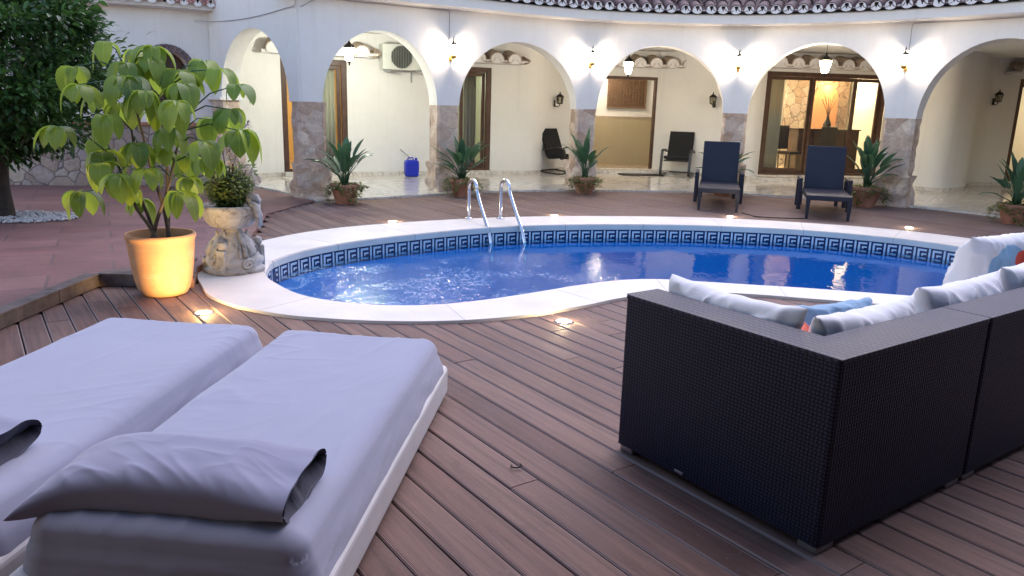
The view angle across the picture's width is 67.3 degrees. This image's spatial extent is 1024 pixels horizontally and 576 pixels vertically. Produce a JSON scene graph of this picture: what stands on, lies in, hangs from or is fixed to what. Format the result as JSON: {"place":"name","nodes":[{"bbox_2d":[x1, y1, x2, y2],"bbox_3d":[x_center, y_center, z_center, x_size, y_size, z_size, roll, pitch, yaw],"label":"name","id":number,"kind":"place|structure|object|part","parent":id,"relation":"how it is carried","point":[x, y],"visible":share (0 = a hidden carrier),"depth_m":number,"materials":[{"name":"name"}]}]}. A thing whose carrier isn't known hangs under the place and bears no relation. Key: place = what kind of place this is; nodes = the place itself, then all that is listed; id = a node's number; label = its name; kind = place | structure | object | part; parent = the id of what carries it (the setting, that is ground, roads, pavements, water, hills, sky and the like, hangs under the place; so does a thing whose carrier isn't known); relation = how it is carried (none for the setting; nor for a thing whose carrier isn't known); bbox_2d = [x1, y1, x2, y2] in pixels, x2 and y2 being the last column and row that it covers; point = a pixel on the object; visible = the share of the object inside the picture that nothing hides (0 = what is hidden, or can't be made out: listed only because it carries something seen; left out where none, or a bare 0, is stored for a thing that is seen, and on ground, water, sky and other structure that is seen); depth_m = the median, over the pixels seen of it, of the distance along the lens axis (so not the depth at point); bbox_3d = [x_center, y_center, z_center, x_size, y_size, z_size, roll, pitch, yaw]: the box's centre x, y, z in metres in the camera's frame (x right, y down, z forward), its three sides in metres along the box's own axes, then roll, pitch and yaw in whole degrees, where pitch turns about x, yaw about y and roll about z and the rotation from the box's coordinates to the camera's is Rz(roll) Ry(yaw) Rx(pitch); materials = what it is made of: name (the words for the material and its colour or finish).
{"place":"outdoors","nodes":[
{"label":"outdoors","id":0,"kind":"place"},
{"bbox_2d":[0,185,313,342],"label":"terrace","id":1,"kind":"structure","parent":0,"point":[36,257],"depth_m":7.65,"materials":[{"name":"tile"}]},
{"bbox_2d":[0,210,78,222],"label":"pebbles","id":2,"kind":"object","parent":1,"relation":"on","point":[29,216],"visible":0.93,"depth_m":8.77,"materials":[{"name":"white gravel"}]},
{"bbox_2d":[0,0,154,216],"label":"evergreen tree","id":3,"kind":"object","parent":2,"relation":"on","point":[28,110],"visible":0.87,"depth_m":8.18,"materials":[{"name":"green plant"}]},
{"bbox_2d":[2,0,215,185],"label":"side wing","id":4,"kind":"structure","parent":1,"relation":"on","point":[180,34],"depth_m":12.04,"materials":[{"name":"white paint"}]},
{"bbox_2d":[0,191,1023,575],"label":"deck","id":5,"kind":"structure","parent":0,"point":[580,493],"depth_m":3.19,"materials":[{"name":"brown wood"}]},
{"bbox_2d":[0,258,197,328],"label":"deck kerb","id":6,"kind":"structure","parent":5,"relation":"on","point":[13,312],"depth_m":5.43,"materials":[{"name":"brown wood"}]},
{"bbox_2d":[0,318,262,575],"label":"daybed","id":7,"kind":"object","parent":5,"relation":"on","point":[76,394],"visible":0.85,"depth_m":3.10,"materials":[{"name":"fabric"}]},
{"bbox_2d":[0,414,41,465],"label":"bed pillow","id":8,"kind":"object","parent":7,"relation":"on","point":[19,437],"visible":1,"depth_m":2.44,"materials":[{"name":"grey fabric"}]},
{"bbox_2d":[33,41,261,297],"bbox_3d":[-2.477,-0.835,5.562,1.454,1.804,0.998,2,13,0],"label":"potted plant","id":9,"kind":"object","parent":5,"relation":"on","point":[161,260],"visible":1,"depth_m":5.40,"materials":[{"name":"green plant"}]},
{"bbox_2d":[194,310,213,316],"bbox_3d":[-2.114,0.178,5.273,0.128,0.028,0.128,2,13,0],"label":"deck spotlight","id":10,"kind":"object","parent":5,"relation":"on","point":[202,312],"visible":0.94,"depth_m":5.26,"materials":[{"name":"glass"}]},
{"bbox_2d":[9,330,447,575],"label":"daybed","id":11,"kind":"object","parent":5,"relation":"on","point":[361,410],"visible":0.81,"depth_m":2.63,"materials":[{"name":"fabric"}]},
{"bbox_2d":[3,432,326,522],"bbox_3d":[-0.971,0.552,2.215,0.768,0.163,0.410,3,19,6],"label":"bed pillow","id":12,"kind":"object","parent":11,"relation":"on","point":[222,478],"visible":0.94,"depth_m":2.12,"materials":[{"name":"grey fabric"}]},
{"bbox_2d":[304,137,373,204],"bbox_3d":[-2.441,-1.699,11.046,0.867,0.938,0.896,10,16,32],"label":"potted plant","id":13,"kind":"object","parent":5,"relation":"on","point":[344,190],"visible":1,"depth_m":10.89,"materials":[{"name":"green plant"}]},
{"bbox_2d":[430,136,489,196],"bbox_3d":[-0.800,-1.917,12.116,0.985,0.968,1.056,5,14,12],"label":"potted plant","id":14,"kind":"object","parent":5,"relation":"on","point":[461,154],"visible":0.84,"depth_m":12.09,"materials":[{"name":"green plant"}]},
{"bbox_2d":[555,318,572,323],"bbox_3d":[0.357,0.238,5.314,0.128,0.028,0.128,-1,14,-11],"label":"deck spotlight","id":15,"kind":"object","parent":5,"relation":"on","point":[562,321],"visible":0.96,"depth_m":5.29,"materials":[{"name":"white"}]},
{"bbox_2d":[197,216,969,324],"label":"swimming pool","id":16,"kind":"structure","parent":5,"relation":"in","point":[605,259],"depth_m":9.15,"materials":[{"name":"liquid"}]},
{"bbox_2d":[202,193,264,275],"bbox_3d":[-2.345,-0.474,6.442,0.504,0.660,0.503,-7,16,-31],"label":"stone urn","id":17,"kind":"object","parent":16,"relation":"on","point":[233,248],"visible":0.96,"depth_m":6.31,"materials":[{"name":"stone"}]},
{"bbox_2d":[200,120,261,207],"bbox_3d":[-2.342,-1.005,6.329,0.549,0.807,0.491,-2,14,-14],"label":"urn shrub","id":18,"kind":"object","parent":17,"relation":"in","point":[231,188],"visible":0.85,"depth_m":6.28,"materials":[{"name":"green plant"}]},
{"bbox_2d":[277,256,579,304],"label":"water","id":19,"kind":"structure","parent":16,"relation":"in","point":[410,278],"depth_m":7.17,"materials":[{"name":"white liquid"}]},
{"bbox_2d":[465,178,526,261],"bbox_3d":[-0.208,-0.856,9.444,0.505,0.929,0.942,-4,14,-21],"label":"pool ladder","id":20,"kind":"object","parent":16,"relation":"attached to","point":[473,180],"visible":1,"depth_m":9.40,"materials":[{"name":"metal"}]},
{"bbox_2d":[561,128,607,194],"bbox_3d":[1.320,-2.160,13.064,0.777,1.123,0.778,11,16,35],"label":"potted plant","id":21,"kind":"object","parent":5,"relation":"on","point":[584,183],"visible":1,"depth_m":12.98,"materials":[{"name":"green plant"}]},
{"bbox_2d":[693,141,744,211],"bbox_3d":[3.265,-1.797,12.086,0.750,0.959,1.885,5,14,14],"label":"sun lounger","id":22,"kind":"object","parent":5,"relation":"on","point":[720,163],"visible":1,"depth_m":12.31,"materials":[{"name":"blue wicker"}]},
{"bbox_2d":[696,148,754,195],"bbox_3d":[3.675,-2.050,13.388,0.949,0.906,1.005,13,18,39],"label":"potted plant","id":23,"kind":"object","parent":5,"relation":"on","point":[720,194],"visible":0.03,"depth_m":13.36,"materials":[{"name":"green plant"}]},
{"bbox_2d":[741,212,806,218],"bbox_3d":[3.668,-1.007,10.864,0.909,0.014,0.284,8,15,26],"label":"cable","id":24,"kind":"object","parent":5,"relation":"on","point":[773,217],"visible":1,"depth_m":10.77,"materials":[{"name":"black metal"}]},
{"bbox_2d":[618,289,990,553],"bbox_3d":[1.153,0.409,3.169,1.005,0.696,0.989,-8,16,-34],"label":"sofa section","id":25,"kind":"object","parent":5,"relation":"on","point":[813,443],"visible":1,"depth_m":2.77,"materials":[{"name":"wicker"}]},
{"bbox_3d":[1.182,0.363,3.295,0.800,0.182,0.782,-8,16,-34],"label":"seat cushion","id":26,"kind":"object","parent":25,"relation":"on","visible":0},
{"bbox_2d":[668,274,807,328],"bbox_3d":[0.877,0.193,3.125,0.221,0.381,0.681,-4,14,-35],"label":"back cushion","id":27,"kind":"object","parent":26,"relation":"on","point":[791,316],"visible":0.23,"depth_m":3.01,"materials":[{"name":"white fabric"}]},
{"bbox_2d":[801,321,808,331],"bbox_3d":[1.119,0.286,3.025,0.146,0.321,0.363,-4,12,13],"label":"throw pillow","id":28,"kind":"object","parent":26,"relation":"on","point":[805,326],"visible":0.02,"depth_m":3.03,"materials":[{"name":"pink fabric"}]},
{"bbox_2d":[791,297,872,326],"bbox_3d":[1.385,0.185,3.331,0.460,0.261,0.182,-4,1,-23],"label":"throw pillow","id":29,"kind":"object","parent":26,"relation":"on","point":[826,309],"visible":0.17,"depth_m":3.27,"materials":[{"name":"blue fabric"}]},
{"bbox_2d":[809,295,916,335],"bbox_3d":[1.372,0.252,3.006,0.680,0.380,0.231,-8,13,-34],"label":"back cushion","id":30,"kind":"object","parent":26,"relation":"on","point":[830,324],"visible":0.27,"depth_m":2.88,"materials":[{"name":"white fabric"}]},
{"bbox_2d":[794,145,852,220],"bbox_3d":[4.678,-1.610,11.470,0.750,0.959,1.885,6,14,17],"label":"sun lounger","id":31,"kind":"object","parent":5,"relation":"on","point":[824,174],"visible":1,"depth_m":11.68,"materials":[{"name":"blue wicker"}]},
{"bbox_2d":[843,136,905,207],"bbox_3d":[5.827,-1.859,12.255,1.014,1.142,0.917,-2,14,-16],"label":"potted plant","id":32,"kind":"object","parent":5,"relation":"on","point":[866,194],"visible":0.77,"depth_m":12.19,"materials":[{"name":"green plant"}]},
{"bbox_2d":[944,287,1023,479],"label":"sofa section","id":33,"kind":"object","parent":5,"relation":"on","point":[996,427],"visible":0.26,"depth_m":3.17,"materials":[{"name":"wicker"}]},
{"bbox_2d":[978,150,1023,225],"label":"potted plant","id":34,"kind":"object","parent":5,"relation":"on","point":[1011,212],"visible":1,"depth_m":10.76,"materials":[{"name":"green plant"}]},
{"bbox_2d":[246,171,1023,217],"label":"patio","id":35,"kind":"structure","parent":0,"point":[968,200],"depth_m":13.93,"materials":[{"name":"beige tile"}]},
{"bbox_2d":[404,157,418,176],"bbox_3d":[-1.947,-2.351,14.907,0.270,0.378,0.200,-4,15,-24],"label":"water jug","id":36,"kind":"object","parent":35,"relation":"on","point":[411,168],"visible":1,"depth_m":14.83,"materials":[{"name":"blue plastic"}]},
{"bbox_2d":[540,128,568,174],"bbox_3d":[1.036,-2.918,16.409,0.849,0.927,0.656,13,18,41],"label":"armchair","id":37,"kind":"object","parent":35,"relation":"on","point":[553,149],"visible":0.7,"depth_m":16.42,"materials":[{"name":"black fabric"}]},
{"bbox_2d":[208,0,1023,207],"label":"arcaded villa","id":38,"kind":"object","parent":35,"relation":"on","point":[933,117],"visible":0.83,"depth_m":13.58,"materials":[{"name":"white paint"}]},
{"bbox_2d":[195,1,295,21],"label":"cable","id":39,"kind":"object","parent":38,"relation":"attached to","point":[249,17],"visible":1,"depth_m":11.56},
{"bbox_2d":[323,65,335,163],"bbox_3d":[-3.590,-3.232,14.543,0.504,1.970,0.088,-4,15,-22],"label":"curtain","id":40,"kind":"object","parent":38,"relation":"hanging from","point":[329,93],"visible":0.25,"depth_m":14.57,"materials":[{"name":"beige fabric"}]},
{"bbox_2d":[329,66,341,164],"bbox_3d":[-3.473,-3.215,14.512,0.484,1.897,0.034,-4,15,-22],"label":"door leaf","id":41,"kind":"structure","parent":38,"relation":"in","point":[337,68],"depth_m":14.51,"materials":[{"name":"brown wood"}]},
{"bbox_2d":[343,40,354,65],"bbox_3d":[-2.668,-3.988,12.586,0.210,0.680,0.182,2,13,0],"label":"pendant lantern","id":42,"kind":"object","parent":38,"relation":"hanging from","point":[348,44],"visible":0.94,"depth_m":12.57,"materials":[{"name":"white glass"}]},
{"bbox_2d":[300,0,449,39],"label":"cable","id":43,"kind":"object","parent":38,"relation":"attached to","point":[402,6],"visible":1,"depth_m":11.67,"materials":[{"name":"grey plastic"}]},
{"bbox_2d":[379,43,421,82],"bbox_3d":[-2.092,-4.242,14.533,0.780,0.680,0.420,-4,15,-24],"label":"air conditioner","id":44,"kind":"object","parent":38,"relation":"attached to","point":[396,57],"visible":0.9,"depth_m":14.36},
{"bbox_2d":[449,37,456,60],"bbox_3d":[-0.939,-3.773,12.130,0.124,0.370,0.207,-6,16,-30],"label":"wall lamp","id":45,"kind":"object","parent":38,"relation":"attached to","point":[452,57],"visible":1,"depth_m":12.09,"materials":[{"name":"white metal"}]},
{"bbox_2d":[463,72,475,162],"bbox_3d":[-0.868,-3.430,15.739,0.264,1.950,0.088,-4,15,-23],"label":"curtain","id":46,"kind":"object","parent":38,"relation":"hanging from","point":[469,121],"visible":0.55,"depth_m":15.70,"materials":[{"name":"beige fabric"}]},
{"bbox_2d":[459,72,484,166],"bbox_3d":[-0.820,-3.408,15.657,0.534,1.887,0.034,-4,15,-23],"label":"door leaf","id":47,"kind":"structure","parent":38,"relation":"in","point":[482,75],"depth_m":15.61,"materials":[{"name":"brown wood"}]},
{"bbox_2d":[554,92,563,106],"bbox_3d":[1.017,-4.049,16.516,0.161,0.334,0.217,-7,16,-32],"label":"wall lantern","id":48,"kind":"object","parent":38,"relation":"attached to","point":[558,96],"depth_m":16.49,"materials":[{"name":"black metal"}]},
{"bbox_2d":[588,47,595,67],"bbox_3d":[1.383,-4.002,13.310,0.124,0.370,0.207,-2,14,-13],"label":"wall lamp","id":49,"kind":"object","parent":38,"relation":"attached to","point":[591,63],"visible":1,"depth_m":13.27,"materials":[{"name":"white metal"}]},
{"bbox_2d":[607,79,646,108],"bbox_3d":[2.733,-4.628,18.274,0.950,0.690,0.040,0,14,-8],"label":"wooden lattice","id":50,"kind":"object","parent":38,"relation":"attached to","point":[621,93],"visible":0.94,"depth_m":18.28,"materials":[{"name":"brown wood"}]},
{"bbox_2d":[624,55,633,76],"bbox_3d":[2.182,-4.269,14.337,0.210,0.680,0.182,-2,14,-17],"label":"pendant lantern","id":51,"kind":"object","parent":38,"relation":"hanging from","point":[628,60],"visible":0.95,"depth_m":14.33,"materials":[{"name":"white glass"}]},
{"bbox_2d":[709,92,716,107],"bbox_3d":[4.266,-3.998,16.340,0.161,0.334,0.217,3,14,6],"label":"wall lantern","id":52,"kind":"object","parent":38,"relation":"attached to","point":[714,102],"depth_m":16.30,"materials":[{"name":"black metal"}]},
{"bbox_2d":[736,51,742,71],"bbox_3d":[3.948,-3.957,13.375,0.124,0.370,0.207,5,14,12],"label":"wall lamp","id":53,"kind":"object","parent":38,"relation":"attached to","point":[738,67],"visible":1,"depth_m":13.32,"materials":[{"name":"white metal"}]},
{"bbox_2d":[763,79,784,167],"bbox_3d":[5.576,-3.510,16.535,0.404,2.050,0.088,-1,14,-10],"label":"curtain","id":54,"kind":"object","parent":38,"relation":"hanging from","point":[774,122],"visible":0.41,"depth_m":16.53,"materials":[{"name":"beige fabric"}]},
{"bbox_2d":[761,76,812,171],"bbox_3d":[5.865,-3.490,16.458,1.006,2.002,0.034,-1,14,-10],"label":"door leaf","id":55,"kind":"structure","parent":38,"relation":"in","point":[809,79],"depth_m":16.46,"materials":[{"name":"brown wood"}]},
{"bbox_2d":[777,125,800,167],"bbox_3d":[6.166,-3.091,17.157,0.440,1.041,0.448,-7,16,-32],"label":"dining chair","id":56,"kind":"object","parent":38,"relation":"in","point":[783,137],"visible":0.59,"depth_m":17.23,"materials":[{"name":"brown wood"}]},
{"bbox_2d":[785,128,860,168],"bbox_3d":[7.135,-3.166,17.706,1.560,0.982,0.470,-1,14,-10],"label":"dining table","id":57,"kind":"object","parent":38,"relation":"in","point":[795,140],"visible":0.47,"depth_m":17.48,"materials":[{"name":"brown wood"}]},
{"bbox_3d":[6.620,-3.127,17.401,0.350,0.800,0.018,-1,14,-10],"label":"cupboard door","id":58,"kind":"part","parent":57,"relation":"part of","materials":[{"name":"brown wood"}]},
{"bbox_3d":[6.988,-3.131,17.464,0.350,0.800,0.018,-1,14,-10],"label":"cupboard door","id":59,"kind":"part","parent":57,"relation":"part of","materials":[{"name":"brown wood"}]},
{"bbox_2d":[822,94,834,126],"bbox_3d":[7.204,-4.040,17.507,0.335,0.808,0.208,2,13,0],"label":"vase","id":60,"kind":"object","parent":57,"relation":"on","point":[827,123],"visible":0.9,"depth_m":17.51,"materials":[{"name":"grey ceramic"}]},
{"bbox_3d":[7.355,-3.136,17.528,0.350,0.800,0.018,-1,14,-10],"label":"cupboard door","id":61,"kind":"part","parent":57,"relation":"part of","materials":[{"name":"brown wood"}]},
{"bbox_3d":[7.723,-3.141,17.592,0.350,0.800,0.018,-1,14,-10],"label":"cupboard door","id":62,"kind":"part","parent":57,"relation":"part of","materials":[{"name":"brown wood"}]},
{"bbox_2d":[820,45,831,76],"bbox_3d":[5.476,-4.023,13.396,0.210,0.680,0.182,-7,16,-33],"label":"pendant lantern","id":63,"kind":"object","parent":38,"relation":"hanging from","point":[826,57],"visible":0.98,"depth_m":13.38,"materials":[{"name":"white glass"}]},
{"bbox_2d":[820,127,837,146],"bbox_3d":[6.917,-3.084,17.218,0.440,1.041,0.448,-3,14,-19],"label":"dining chair","id":64,"kind":"object","parent":38,"relation":"on","point":[828,136],"visible":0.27,"depth_m":16.94,"materials":[{"name":"brown wood"}]},
{"bbox_2d":[802,77,856,172],"bbox_3d":[6.847,-3.494,16.594,1.019,2.002,0.034,-1,14,-10],"label":"door leaf","id":65,"kind":"structure","parent":38,"relation":"in","point":[815,79],"depth_m":16.51,"materials":[{"name":"brown wood"}]},
{"bbox_2d":[845,79,880,172],"bbox_3d":[7.636,-3.513,16.765,0.639,2.002,0.034,-1,14,-10],"label":"door leaf","id":66,"kind":"structure","parent":38,"relation":"in","point":[858,80],"depth_m":16.71,"materials":[{"name":"brown wood"}]},
{"bbox_2d":[900,46,909,70],"bbox_3d":[6.166,-3.590,12.050,0.124,0.370,0.207,13,18,40],"label":"wall lamp","id":67,"kind":"object","parent":38,"relation":"attached to","point":[904,67],"visible":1,"depth_m":12.01,"materials":[{"name":"white metal"}]},
{"bbox_2d":[909,17,1022,49],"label":"cable","id":68,"kind":"object","parent":38,"relation":"attached to","point":[955,21],"visible":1,"depth_m":11.55,"materials":[{"name":"grey plastic"}]},
{"bbox_2d":[992,90,1003,105],"bbox_3d":[10.081,-3.958,15.959,0.161,0.334,0.217,-9,17,-37],"label":"wall lantern","id":69,"kind":"object","parent":38,"relation":"attached to","point":[995,99],"depth_m":15.95,"materials":[{"name":"black metal"}]},
{"bbox_2d":[1007,84,1023,177],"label":"door leaf","id":70,"kind":"structure","parent":38,"relation":"in","point":[1023,84],"depth_m":16.48,"materials":[{"name":"brown wood"}]},
{"bbox_2d":[618,173,662,175],"bbox_3d":[2.786,-2.465,16.715,0.900,0.016,0.400,0,14,-8],"label":"door mat","id":71,"kind":"object","parent":35,"relation":"on","point":[632,174],"depth_m":16.59,"materials":[{"name":"black fabric"}]},
{"bbox_2d":[659,131,695,176],"bbox_3d":[3.616,-2.912,16.691,0.656,0.927,0.849,6,14,19],"label":"armchair","id":72,"kind":"object","parent":35,"relation":"on","point":[680,147],"visible":0.99,"depth_m":16.81,"materials":[{"name":"black fabric"}]},
{"bbox_3d":[1.923,0.260,3.805,0.960,0.186,0.783,-8,16,-34],"label":"seat cushion","id":73,"kind":"object","parent":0,"visible":0},
{"bbox_2d":[912,271,1003,312],"bbox_3d":[1.985,0.164,3.447,0.700,0.420,0.241,-8,13,-34],"label":"back cushion","id":74,"kind":"object","parent":73,"relation":"on","point":[935,297],"visible":0.29,"depth_m":3.31,"materials":[{"name":"white fabric"}]},
{"bbox_2d":[942,232,1023,284],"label":"throw pillow","id":75,"kind":"object","parent":73,"relation":"on","point":[977,256],"visible":0.5,"depth_m":3.97,"materials":[{"name":"white fabric"}]},
{"bbox_2d":[997,262,1023,291],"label":"back cushion","id":76,"kind":"object","parent":73,"relation":"on","point":[1012,277],"visible":0.18,"depth_m":3.60,"materials":[{"name":"white fabric"}]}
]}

